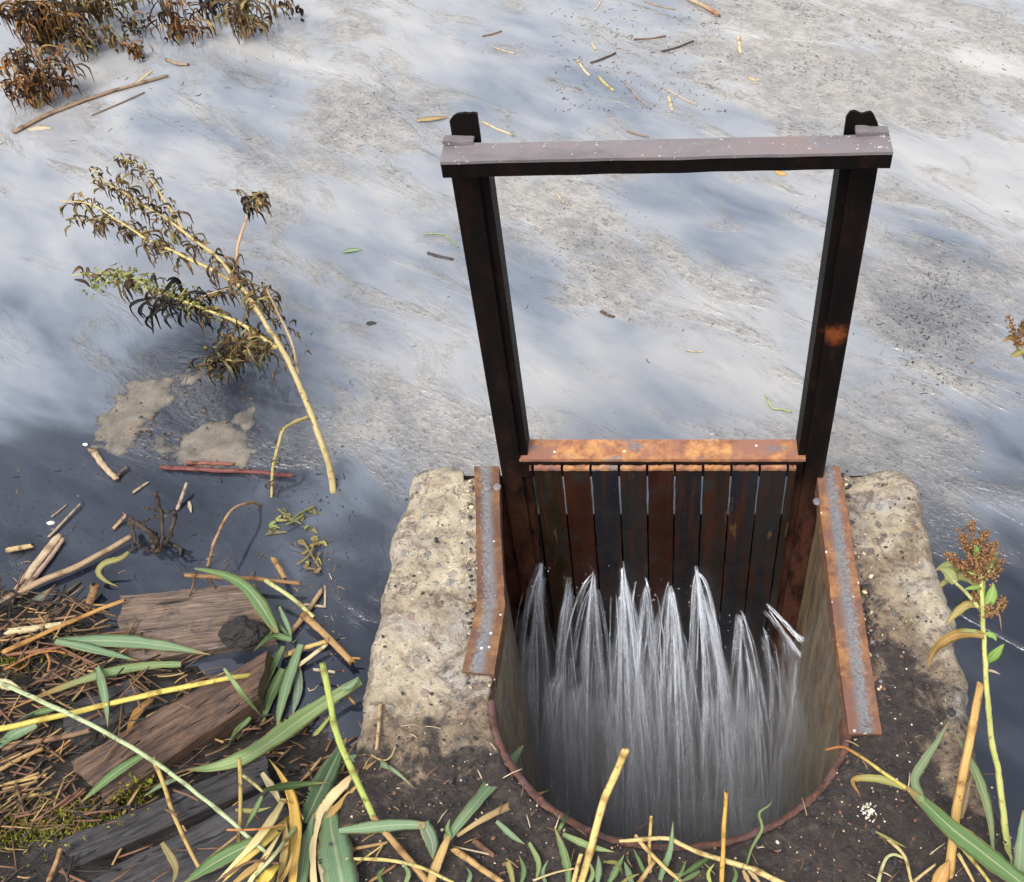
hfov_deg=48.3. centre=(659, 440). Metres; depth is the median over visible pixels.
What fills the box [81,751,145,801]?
reed leaf
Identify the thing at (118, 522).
twig
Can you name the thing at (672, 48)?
reed straw
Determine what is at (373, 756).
tendril
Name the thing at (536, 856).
reed leaf
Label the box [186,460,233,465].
stick
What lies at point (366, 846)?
reed straw
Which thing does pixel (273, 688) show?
reed leaf
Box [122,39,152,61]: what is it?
withered plant
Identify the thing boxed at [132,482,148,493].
reed straw
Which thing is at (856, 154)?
gate frame
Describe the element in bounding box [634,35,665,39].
reed straw
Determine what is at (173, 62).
twig
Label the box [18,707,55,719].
reed leaf
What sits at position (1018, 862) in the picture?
reed leaf
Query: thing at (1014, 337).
seed weed
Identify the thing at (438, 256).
seed spike
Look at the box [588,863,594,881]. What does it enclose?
grass sprout
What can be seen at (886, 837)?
grass sprout
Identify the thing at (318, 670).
reed cane
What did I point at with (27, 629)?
reed cane
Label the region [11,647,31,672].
root
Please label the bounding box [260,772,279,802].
reed leaf
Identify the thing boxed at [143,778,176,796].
reed leaf
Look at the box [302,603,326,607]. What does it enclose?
reed straw
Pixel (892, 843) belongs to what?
reed straw
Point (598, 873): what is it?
grass sprout
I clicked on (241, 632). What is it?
soil clod
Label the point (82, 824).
moss
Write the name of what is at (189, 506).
leaf bit
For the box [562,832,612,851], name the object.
leaf
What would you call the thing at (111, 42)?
withered plant
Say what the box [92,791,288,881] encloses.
plank
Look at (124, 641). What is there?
reed leaf
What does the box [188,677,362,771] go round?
reed leaf
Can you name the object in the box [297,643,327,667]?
reed cane
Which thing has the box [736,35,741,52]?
reed straw
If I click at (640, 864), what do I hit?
grass sprout
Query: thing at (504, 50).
reed straw
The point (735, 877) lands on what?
grass sprout
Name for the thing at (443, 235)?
grass thread
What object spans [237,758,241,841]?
reed straw
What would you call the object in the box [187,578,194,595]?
twig
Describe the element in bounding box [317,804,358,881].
reed leaf
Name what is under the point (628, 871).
grass sprout
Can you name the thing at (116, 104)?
reed straw
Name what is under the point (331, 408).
floating specks
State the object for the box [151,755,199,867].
reed straw
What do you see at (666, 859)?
grass sprout
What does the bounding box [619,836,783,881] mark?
reed straw
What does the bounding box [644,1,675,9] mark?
reed straw
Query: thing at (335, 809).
reed leaf
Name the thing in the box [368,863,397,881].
reed straw
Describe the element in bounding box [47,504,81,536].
reed straw
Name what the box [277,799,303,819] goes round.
reed leaf
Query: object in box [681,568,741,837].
water jet
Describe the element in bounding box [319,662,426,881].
reed stalk
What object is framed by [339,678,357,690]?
reed leaf
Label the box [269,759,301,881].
reed leaf
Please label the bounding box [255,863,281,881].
reed leaf
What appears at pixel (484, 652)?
steel strip
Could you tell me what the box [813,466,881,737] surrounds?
steel strip
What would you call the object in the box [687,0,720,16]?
stick
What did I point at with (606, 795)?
reed straw
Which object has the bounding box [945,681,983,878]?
reed cane
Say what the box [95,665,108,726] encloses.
reed leaf
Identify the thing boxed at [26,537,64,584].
reed cane
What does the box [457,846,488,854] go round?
reed straw
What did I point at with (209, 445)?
mud bank
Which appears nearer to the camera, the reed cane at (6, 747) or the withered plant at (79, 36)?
the reed cane at (6, 747)
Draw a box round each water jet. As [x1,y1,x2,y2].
[515,567,550,730]
[550,590,589,824]
[554,574,625,834]
[613,565,665,843]
[625,580,667,843]
[634,582,708,841]
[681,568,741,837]
[699,574,734,820]
[722,614,766,806]
[768,606,803,641]
[771,614,800,687]
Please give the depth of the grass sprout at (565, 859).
1.80 m
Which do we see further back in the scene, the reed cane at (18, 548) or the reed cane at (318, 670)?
the reed cane at (18, 548)
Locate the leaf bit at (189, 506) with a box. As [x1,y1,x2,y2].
[188,501,191,513]
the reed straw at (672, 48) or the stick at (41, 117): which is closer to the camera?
the stick at (41, 117)
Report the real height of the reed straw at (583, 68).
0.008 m
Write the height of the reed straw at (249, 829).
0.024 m
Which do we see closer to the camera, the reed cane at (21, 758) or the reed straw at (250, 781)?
the reed straw at (250, 781)
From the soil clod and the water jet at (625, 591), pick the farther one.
the water jet at (625, 591)
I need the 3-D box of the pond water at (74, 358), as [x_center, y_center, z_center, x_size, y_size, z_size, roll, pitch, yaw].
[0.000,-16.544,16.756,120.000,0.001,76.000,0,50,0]
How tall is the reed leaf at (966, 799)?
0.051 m
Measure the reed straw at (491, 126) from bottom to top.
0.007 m
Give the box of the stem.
[207,502,261,566]
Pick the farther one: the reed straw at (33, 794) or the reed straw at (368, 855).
the reed straw at (33, 794)
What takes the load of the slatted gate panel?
attached to the gate frame
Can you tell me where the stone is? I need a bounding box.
[366,321,375,325]
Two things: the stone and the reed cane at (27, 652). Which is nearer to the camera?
the reed cane at (27, 652)
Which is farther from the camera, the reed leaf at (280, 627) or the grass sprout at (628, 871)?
the reed leaf at (280, 627)
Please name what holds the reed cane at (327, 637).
on the pond water at (74, 358)
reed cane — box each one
[0,534,132,602]
[0,598,125,654]
[0,609,60,630]
[0,746,44,770]
[0,773,47,786]
[2,728,91,750]
[4,622,62,634]
[5,543,33,552]
[5,646,67,656]
[13,533,62,589]
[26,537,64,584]
[31,615,75,622]
[47,847,61,881]
[184,573,300,584]
[271,557,286,579]
[284,639,327,657]
[291,588,322,633]
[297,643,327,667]
[299,611,356,665]
[313,668,335,672]
[451,844,503,881]
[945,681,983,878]
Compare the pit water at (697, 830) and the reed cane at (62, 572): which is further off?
the pit water at (697, 830)
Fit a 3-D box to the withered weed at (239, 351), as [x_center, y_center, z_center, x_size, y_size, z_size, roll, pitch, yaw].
[-1.026,-0.323,2.679,1.030,0.371,0.433,36,58,27]
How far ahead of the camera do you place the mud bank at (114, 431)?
2.68 m
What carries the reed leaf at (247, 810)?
on the reed leaf at (257, 806)
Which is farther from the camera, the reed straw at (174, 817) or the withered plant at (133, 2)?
the withered plant at (133, 2)
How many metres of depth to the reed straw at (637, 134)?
3.42 m
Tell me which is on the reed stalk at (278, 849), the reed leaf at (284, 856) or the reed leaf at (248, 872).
the reed leaf at (248, 872)
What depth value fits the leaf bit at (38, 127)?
3.44 m
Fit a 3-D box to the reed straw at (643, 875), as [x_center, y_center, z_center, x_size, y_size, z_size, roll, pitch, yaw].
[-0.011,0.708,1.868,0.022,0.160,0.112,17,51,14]
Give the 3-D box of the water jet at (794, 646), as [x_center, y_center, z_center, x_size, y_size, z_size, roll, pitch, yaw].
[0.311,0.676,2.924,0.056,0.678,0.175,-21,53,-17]
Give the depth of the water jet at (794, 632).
2.66 m
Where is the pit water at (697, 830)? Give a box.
[546,798,767,843]
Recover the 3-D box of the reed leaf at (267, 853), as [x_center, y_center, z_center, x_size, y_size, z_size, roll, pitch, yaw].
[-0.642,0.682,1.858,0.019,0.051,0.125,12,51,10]
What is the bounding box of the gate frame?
[440,110,892,799]
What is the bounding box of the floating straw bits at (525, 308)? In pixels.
[1,4,1019,738]
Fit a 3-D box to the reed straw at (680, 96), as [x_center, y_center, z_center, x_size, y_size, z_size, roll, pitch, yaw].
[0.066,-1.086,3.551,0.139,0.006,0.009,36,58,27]
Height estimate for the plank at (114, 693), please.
0.075 m
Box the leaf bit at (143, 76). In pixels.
[128,70,151,88]
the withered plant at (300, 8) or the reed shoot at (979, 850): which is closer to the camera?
the reed shoot at (979, 850)
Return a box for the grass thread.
[423,233,458,246]
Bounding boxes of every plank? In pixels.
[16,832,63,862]
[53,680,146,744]
[59,755,274,867]
[71,650,272,805]
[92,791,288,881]
[116,583,277,662]
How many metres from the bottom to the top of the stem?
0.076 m
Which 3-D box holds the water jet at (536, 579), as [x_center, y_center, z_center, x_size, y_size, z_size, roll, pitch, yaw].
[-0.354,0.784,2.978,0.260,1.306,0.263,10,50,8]
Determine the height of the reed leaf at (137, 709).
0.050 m
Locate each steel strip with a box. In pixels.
[462,466,507,686]
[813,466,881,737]
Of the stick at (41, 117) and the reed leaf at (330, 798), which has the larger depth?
the stick at (41, 117)
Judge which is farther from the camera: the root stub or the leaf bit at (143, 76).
the leaf bit at (143, 76)
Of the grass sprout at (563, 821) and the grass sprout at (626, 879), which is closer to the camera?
the grass sprout at (626, 879)
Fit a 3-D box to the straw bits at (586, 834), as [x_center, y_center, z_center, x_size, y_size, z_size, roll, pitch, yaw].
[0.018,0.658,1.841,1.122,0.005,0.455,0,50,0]
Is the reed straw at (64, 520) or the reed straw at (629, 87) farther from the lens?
the reed straw at (629, 87)
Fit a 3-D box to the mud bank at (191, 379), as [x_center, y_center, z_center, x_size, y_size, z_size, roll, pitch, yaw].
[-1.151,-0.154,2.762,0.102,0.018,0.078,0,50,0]
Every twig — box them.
[7,798,24,833]
[111,513,127,528]
[165,57,189,65]
[176,482,188,509]
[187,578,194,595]
[630,822,646,837]
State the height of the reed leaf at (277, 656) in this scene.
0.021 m
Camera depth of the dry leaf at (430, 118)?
3.46 m
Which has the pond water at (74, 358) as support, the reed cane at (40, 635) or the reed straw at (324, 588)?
the reed straw at (324, 588)
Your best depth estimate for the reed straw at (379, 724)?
1.98 m
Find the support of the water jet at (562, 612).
on the pit water at (697, 830)
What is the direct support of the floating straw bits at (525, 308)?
on the pond water at (74, 358)
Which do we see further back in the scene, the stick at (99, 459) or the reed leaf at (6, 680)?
the stick at (99, 459)
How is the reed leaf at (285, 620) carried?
on the pond water at (74, 358)
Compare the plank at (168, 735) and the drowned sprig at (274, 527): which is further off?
the drowned sprig at (274, 527)
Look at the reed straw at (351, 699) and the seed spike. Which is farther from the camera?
the seed spike
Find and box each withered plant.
[0,0,100,56]
[0,39,94,114]
[56,0,128,32]
[58,17,101,62]
[88,23,143,52]
[116,0,153,13]
[119,4,151,40]
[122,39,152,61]
[144,0,215,46]
[196,0,223,21]
[209,0,274,44]
[264,0,292,19]
[278,0,303,20]
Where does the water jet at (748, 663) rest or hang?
on the pit water at (697, 830)
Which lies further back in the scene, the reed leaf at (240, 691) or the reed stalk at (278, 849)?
the reed leaf at (240, 691)
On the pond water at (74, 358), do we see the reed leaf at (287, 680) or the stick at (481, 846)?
the reed leaf at (287, 680)
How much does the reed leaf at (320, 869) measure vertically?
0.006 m
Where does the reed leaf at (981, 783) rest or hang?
on the concrete headwall
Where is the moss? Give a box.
[0,635,159,878]
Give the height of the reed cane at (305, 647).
0.016 m
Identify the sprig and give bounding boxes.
[266,505,322,534]
[297,536,326,572]
[765,395,791,411]
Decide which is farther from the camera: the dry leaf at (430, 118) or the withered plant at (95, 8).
the withered plant at (95, 8)
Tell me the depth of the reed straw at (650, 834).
1.81 m
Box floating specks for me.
[1,8,1015,739]
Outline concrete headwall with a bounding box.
[338,467,1010,881]
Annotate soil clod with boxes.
[218,615,268,649]
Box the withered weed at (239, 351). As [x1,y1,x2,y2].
[58,154,336,497]
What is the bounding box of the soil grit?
[329,468,1013,881]
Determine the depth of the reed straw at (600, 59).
3.69 m
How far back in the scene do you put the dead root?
2.40 m
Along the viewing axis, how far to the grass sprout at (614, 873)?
1.79 m
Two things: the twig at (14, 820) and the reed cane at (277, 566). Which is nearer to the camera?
the twig at (14, 820)
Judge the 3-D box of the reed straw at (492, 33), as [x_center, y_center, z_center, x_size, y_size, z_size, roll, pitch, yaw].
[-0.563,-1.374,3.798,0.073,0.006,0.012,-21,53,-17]
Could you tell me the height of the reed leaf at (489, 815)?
0.136 m
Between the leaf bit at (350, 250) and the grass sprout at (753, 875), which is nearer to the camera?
the grass sprout at (753, 875)
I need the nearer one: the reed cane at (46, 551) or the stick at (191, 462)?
the reed cane at (46, 551)
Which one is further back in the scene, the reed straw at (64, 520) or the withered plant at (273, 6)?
the withered plant at (273, 6)
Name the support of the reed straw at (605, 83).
on the pond water at (74, 358)
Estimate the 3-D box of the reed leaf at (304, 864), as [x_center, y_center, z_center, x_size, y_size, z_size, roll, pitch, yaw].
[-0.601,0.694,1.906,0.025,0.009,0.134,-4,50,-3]
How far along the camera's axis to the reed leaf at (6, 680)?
2.09 m
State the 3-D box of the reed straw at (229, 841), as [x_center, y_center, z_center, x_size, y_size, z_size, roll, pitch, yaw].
[-0.730,0.678,1.844,0.092,0.013,0.006,-36,58,-27]
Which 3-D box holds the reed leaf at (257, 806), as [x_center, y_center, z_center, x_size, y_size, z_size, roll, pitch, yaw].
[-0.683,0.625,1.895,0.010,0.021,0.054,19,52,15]
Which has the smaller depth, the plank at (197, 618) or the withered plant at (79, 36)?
the plank at (197, 618)
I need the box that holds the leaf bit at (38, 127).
[28,125,51,130]
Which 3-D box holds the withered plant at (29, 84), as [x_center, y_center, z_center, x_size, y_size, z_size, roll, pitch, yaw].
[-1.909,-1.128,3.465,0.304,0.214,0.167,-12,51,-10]
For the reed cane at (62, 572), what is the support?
on the pond water at (74, 358)
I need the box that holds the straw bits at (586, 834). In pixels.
[343,716,995,881]
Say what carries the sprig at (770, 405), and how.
on the pond water at (74, 358)
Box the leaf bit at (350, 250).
[343,248,361,252]
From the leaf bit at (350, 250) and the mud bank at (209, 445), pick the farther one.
the leaf bit at (350, 250)
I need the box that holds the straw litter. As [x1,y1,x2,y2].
[0,571,357,881]
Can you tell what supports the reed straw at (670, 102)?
on the pond water at (74, 358)
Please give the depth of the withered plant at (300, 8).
3.84 m
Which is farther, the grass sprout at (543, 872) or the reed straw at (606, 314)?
the reed straw at (606, 314)
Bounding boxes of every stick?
[11,74,168,133]
[89,447,118,480]
[116,465,128,479]
[160,465,293,476]
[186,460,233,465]
[473,839,494,856]
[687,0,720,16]
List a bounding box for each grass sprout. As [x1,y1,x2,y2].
[377,867,384,881]
[402,862,410,881]
[466,867,471,881]
[519,856,526,881]
[541,861,547,881]
[554,826,570,881]
[557,810,569,832]
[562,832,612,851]
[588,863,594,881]
[595,856,601,881]
[603,860,621,872]
[607,855,623,881]
[621,874,637,881]
[624,862,633,881]
[633,848,647,877]
[658,823,673,880]
[673,861,685,881]
[680,858,708,876]
[680,870,700,881]
[706,863,714,881]
[732,866,737,881]
[742,870,750,881]
[744,799,771,870]
[748,869,759,881]
[876,831,904,846]
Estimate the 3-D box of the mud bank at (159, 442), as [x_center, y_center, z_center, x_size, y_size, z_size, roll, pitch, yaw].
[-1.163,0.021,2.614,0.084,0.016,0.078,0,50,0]
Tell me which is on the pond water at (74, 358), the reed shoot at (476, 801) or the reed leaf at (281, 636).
the reed leaf at (281, 636)
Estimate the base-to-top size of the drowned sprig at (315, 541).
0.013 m
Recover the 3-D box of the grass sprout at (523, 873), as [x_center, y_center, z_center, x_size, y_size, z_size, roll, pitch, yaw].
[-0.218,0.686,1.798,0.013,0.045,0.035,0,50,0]
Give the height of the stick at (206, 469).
0.014 m
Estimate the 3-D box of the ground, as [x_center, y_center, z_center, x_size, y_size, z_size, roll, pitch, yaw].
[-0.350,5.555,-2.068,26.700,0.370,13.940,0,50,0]
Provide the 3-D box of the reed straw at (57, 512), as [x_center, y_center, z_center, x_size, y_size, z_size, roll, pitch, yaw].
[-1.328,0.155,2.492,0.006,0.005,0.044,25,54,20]
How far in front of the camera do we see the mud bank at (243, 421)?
2.67 m
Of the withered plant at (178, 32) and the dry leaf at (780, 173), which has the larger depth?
the withered plant at (178, 32)
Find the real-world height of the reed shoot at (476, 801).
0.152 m
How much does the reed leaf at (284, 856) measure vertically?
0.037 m
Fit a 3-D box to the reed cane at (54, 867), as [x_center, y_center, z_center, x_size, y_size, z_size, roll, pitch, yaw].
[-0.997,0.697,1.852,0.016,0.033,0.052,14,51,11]
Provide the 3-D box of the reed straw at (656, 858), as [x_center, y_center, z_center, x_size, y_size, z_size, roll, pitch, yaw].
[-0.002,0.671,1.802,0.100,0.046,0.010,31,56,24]
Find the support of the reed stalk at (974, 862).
on the concrete headwall
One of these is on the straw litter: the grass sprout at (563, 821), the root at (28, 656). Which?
the root at (28, 656)
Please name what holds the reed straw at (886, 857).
on the concrete headwall
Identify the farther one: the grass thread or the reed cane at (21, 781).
the grass thread
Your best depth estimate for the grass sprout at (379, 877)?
1.79 m
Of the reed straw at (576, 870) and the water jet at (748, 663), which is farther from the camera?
the water jet at (748, 663)
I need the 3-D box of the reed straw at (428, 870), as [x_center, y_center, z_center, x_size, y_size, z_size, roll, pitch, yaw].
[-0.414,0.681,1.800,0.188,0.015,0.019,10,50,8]
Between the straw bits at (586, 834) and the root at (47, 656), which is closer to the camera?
the straw bits at (586, 834)
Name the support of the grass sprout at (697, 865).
on the concrete headwall
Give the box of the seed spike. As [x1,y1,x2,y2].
[427,251,453,260]
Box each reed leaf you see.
[0,678,23,690]
[0,724,36,747]
[9,661,180,709]
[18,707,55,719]
[23,588,49,603]
[54,638,137,660]
[56,634,209,654]
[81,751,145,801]
[95,551,129,586]
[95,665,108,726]
[126,698,153,734]
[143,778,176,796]
[160,841,178,881]
[184,838,251,881]
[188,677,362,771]
[195,568,279,632]
[216,798,286,881]
[222,815,288,881]
[223,668,259,714]
[229,716,251,742]
[233,844,289,881]
[235,807,270,813]
[245,796,262,827]
[247,828,283,881]
[253,633,291,651]
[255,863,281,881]
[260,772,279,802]
[262,645,284,692]
[263,668,285,721]
[263,781,328,791]
[268,622,288,634]
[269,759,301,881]
[276,644,303,724]
[276,817,289,881]
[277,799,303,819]
[278,606,291,641]
[279,850,292,881]
[292,667,302,713]
[296,813,313,881]
[301,738,346,822]
[309,761,375,881]
[312,716,329,736]
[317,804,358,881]
[317,840,323,881]
[320,781,361,828]
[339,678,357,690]
[339,819,424,833]
[342,754,413,787]
[418,820,438,858]
[456,790,548,836]
[495,820,523,843]
[505,861,514,881]
[528,842,540,881]
[931,860,949,881]
[954,731,994,848]
[961,775,971,818]
[1013,811,1023,872]
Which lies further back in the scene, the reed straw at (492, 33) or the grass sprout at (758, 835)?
the reed straw at (492, 33)
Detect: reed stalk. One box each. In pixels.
[0,673,250,731]
[0,681,265,852]
[256,826,296,875]
[264,578,314,617]
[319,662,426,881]
[956,853,974,881]
[962,850,990,881]
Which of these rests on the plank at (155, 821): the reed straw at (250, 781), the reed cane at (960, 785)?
the reed straw at (250, 781)
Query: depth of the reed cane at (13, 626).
2.27 m
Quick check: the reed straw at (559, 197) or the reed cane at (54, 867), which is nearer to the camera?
the reed cane at (54, 867)
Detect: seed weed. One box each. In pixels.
[927,520,1012,863]
[1004,314,1023,363]
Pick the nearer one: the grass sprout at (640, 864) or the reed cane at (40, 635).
the grass sprout at (640, 864)
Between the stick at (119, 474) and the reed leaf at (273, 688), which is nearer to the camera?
the reed leaf at (273, 688)
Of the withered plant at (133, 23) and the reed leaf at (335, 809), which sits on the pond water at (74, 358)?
the withered plant at (133, 23)
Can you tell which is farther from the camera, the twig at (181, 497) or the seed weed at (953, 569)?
the twig at (181, 497)
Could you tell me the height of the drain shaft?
1.728 m
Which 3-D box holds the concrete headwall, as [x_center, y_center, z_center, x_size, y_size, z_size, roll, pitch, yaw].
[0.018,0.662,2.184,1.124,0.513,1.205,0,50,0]
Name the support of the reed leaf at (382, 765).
on the concrete headwall
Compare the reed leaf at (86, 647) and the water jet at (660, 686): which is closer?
the reed leaf at (86, 647)
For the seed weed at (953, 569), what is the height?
0.566 m
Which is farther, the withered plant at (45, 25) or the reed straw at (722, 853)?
the withered plant at (45, 25)
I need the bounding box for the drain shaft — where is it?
[487,514,850,850]
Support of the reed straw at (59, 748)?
on the straw litter
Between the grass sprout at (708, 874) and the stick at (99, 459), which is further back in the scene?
the stick at (99, 459)
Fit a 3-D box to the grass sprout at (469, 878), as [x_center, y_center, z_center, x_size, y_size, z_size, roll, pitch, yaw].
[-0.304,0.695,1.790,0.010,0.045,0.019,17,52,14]
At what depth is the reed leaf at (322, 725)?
2.16 m
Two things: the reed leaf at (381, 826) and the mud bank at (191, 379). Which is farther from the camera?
the mud bank at (191, 379)
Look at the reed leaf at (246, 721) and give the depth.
2.13 m
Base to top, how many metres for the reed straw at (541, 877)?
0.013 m
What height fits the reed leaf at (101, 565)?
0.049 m
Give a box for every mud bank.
[90,369,177,455]
[152,436,173,456]
[172,420,258,471]
[176,368,207,385]
[226,406,256,433]
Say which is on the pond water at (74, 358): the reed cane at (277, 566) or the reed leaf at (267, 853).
the reed cane at (277, 566)
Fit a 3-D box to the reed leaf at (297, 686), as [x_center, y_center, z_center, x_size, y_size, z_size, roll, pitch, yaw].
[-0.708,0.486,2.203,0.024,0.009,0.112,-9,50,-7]
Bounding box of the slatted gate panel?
[519,439,805,800]
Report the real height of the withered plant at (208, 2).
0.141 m
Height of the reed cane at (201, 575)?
0.014 m
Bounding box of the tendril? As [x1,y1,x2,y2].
[370,746,395,760]
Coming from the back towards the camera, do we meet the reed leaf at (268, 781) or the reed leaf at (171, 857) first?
the reed leaf at (268, 781)
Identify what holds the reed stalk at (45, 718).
on the plank at (168, 735)
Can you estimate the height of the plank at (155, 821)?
0.113 m
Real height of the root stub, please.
0.032 m
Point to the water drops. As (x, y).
(667, 612)
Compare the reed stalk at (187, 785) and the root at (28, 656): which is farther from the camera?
the root at (28, 656)
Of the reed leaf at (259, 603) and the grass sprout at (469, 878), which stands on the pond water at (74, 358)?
the reed leaf at (259, 603)
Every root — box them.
[3,649,66,671]
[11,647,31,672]
[45,652,49,672]
[127,489,183,556]
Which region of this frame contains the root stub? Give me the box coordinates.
[82,582,100,612]
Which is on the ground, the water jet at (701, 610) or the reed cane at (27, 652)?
the reed cane at (27, 652)
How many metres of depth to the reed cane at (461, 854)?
1.81 m
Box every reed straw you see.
[22,792,52,796]
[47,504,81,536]
[48,739,71,756]
[51,504,66,517]
[53,603,74,639]
[91,92,143,115]
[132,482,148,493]
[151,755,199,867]
[190,834,237,874]
[222,859,280,878]
[226,824,284,830]
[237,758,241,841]
[242,774,263,791]
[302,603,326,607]
[323,584,325,607]
[346,857,453,881]
[347,694,356,704]
[353,841,384,850]
[356,841,387,865]
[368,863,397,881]
[375,703,381,749]
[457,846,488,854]
[481,121,513,135]
[483,30,501,36]
[493,46,515,53]
[533,868,573,881]
[555,190,563,203]
[571,854,582,881]
[576,60,590,75]
[578,748,628,881]
[590,52,615,63]
[597,76,614,91]
[600,310,614,317]
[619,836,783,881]
[624,82,647,106]
[627,130,648,136]
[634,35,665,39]
[635,835,681,881]
[636,858,655,881]
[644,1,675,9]
[648,815,652,873]
[662,40,693,51]
[664,88,696,105]
[667,96,673,110]
[719,790,727,881]
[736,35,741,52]
[876,853,902,881]
[887,838,913,881]
[913,862,935,881]
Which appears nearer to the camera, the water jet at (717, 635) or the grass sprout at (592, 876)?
the grass sprout at (592, 876)
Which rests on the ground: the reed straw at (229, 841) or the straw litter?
the straw litter
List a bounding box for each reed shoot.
[425,745,523,881]
[825,721,1023,881]
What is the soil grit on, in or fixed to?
on the concrete headwall
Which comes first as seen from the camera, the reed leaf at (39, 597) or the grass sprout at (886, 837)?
the grass sprout at (886, 837)
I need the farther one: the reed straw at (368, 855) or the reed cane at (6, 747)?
the reed cane at (6, 747)
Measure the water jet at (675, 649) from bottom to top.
1.226 m
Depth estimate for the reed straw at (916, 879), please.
1.80 m
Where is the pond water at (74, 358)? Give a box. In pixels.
[0,0,1023,859]
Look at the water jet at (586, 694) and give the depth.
2.78 m
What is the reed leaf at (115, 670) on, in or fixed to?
on the ground
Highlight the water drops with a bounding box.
[533,567,774,714]
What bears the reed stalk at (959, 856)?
on the concrete headwall
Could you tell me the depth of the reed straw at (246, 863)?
1.81 m
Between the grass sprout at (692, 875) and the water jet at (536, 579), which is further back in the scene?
the water jet at (536, 579)
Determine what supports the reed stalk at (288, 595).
on the pond water at (74, 358)
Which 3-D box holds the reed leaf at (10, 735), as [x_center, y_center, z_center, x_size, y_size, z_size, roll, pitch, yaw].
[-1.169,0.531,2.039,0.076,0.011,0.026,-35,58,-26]
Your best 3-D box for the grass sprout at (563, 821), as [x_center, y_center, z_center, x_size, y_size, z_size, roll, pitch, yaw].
[-0.157,0.639,1.900,0.014,0.155,0.096,5,50,4]
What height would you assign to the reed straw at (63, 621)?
0.039 m
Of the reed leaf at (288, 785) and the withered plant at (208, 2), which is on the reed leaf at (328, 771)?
the reed leaf at (288, 785)
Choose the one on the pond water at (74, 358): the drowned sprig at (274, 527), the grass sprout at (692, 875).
the drowned sprig at (274, 527)
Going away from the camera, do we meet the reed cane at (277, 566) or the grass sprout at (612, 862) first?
the grass sprout at (612, 862)
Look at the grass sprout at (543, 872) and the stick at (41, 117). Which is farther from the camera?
the stick at (41, 117)
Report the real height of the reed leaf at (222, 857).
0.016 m
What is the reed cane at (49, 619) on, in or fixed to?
on the ground
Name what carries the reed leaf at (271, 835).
on the reed leaf at (294, 820)
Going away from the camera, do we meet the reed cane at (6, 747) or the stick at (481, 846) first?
the stick at (481, 846)
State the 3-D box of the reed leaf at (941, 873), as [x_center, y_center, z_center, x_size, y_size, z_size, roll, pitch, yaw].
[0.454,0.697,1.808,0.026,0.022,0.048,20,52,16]
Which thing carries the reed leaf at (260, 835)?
on the reed stalk at (187, 785)
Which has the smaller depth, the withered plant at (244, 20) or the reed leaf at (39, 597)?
the reed leaf at (39, 597)
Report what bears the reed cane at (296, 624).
on the pond water at (74, 358)
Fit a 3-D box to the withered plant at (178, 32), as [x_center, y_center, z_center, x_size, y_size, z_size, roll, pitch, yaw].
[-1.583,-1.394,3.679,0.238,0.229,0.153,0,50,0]
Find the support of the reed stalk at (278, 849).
on the reed leaf at (294, 820)
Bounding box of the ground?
[0,577,349,881]
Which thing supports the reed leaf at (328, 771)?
on the straw litter
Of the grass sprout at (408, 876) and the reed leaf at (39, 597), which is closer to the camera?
the grass sprout at (408, 876)
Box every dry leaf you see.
[417,116,446,120]
[775,171,786,175]
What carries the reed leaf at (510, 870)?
on the concrete headwall

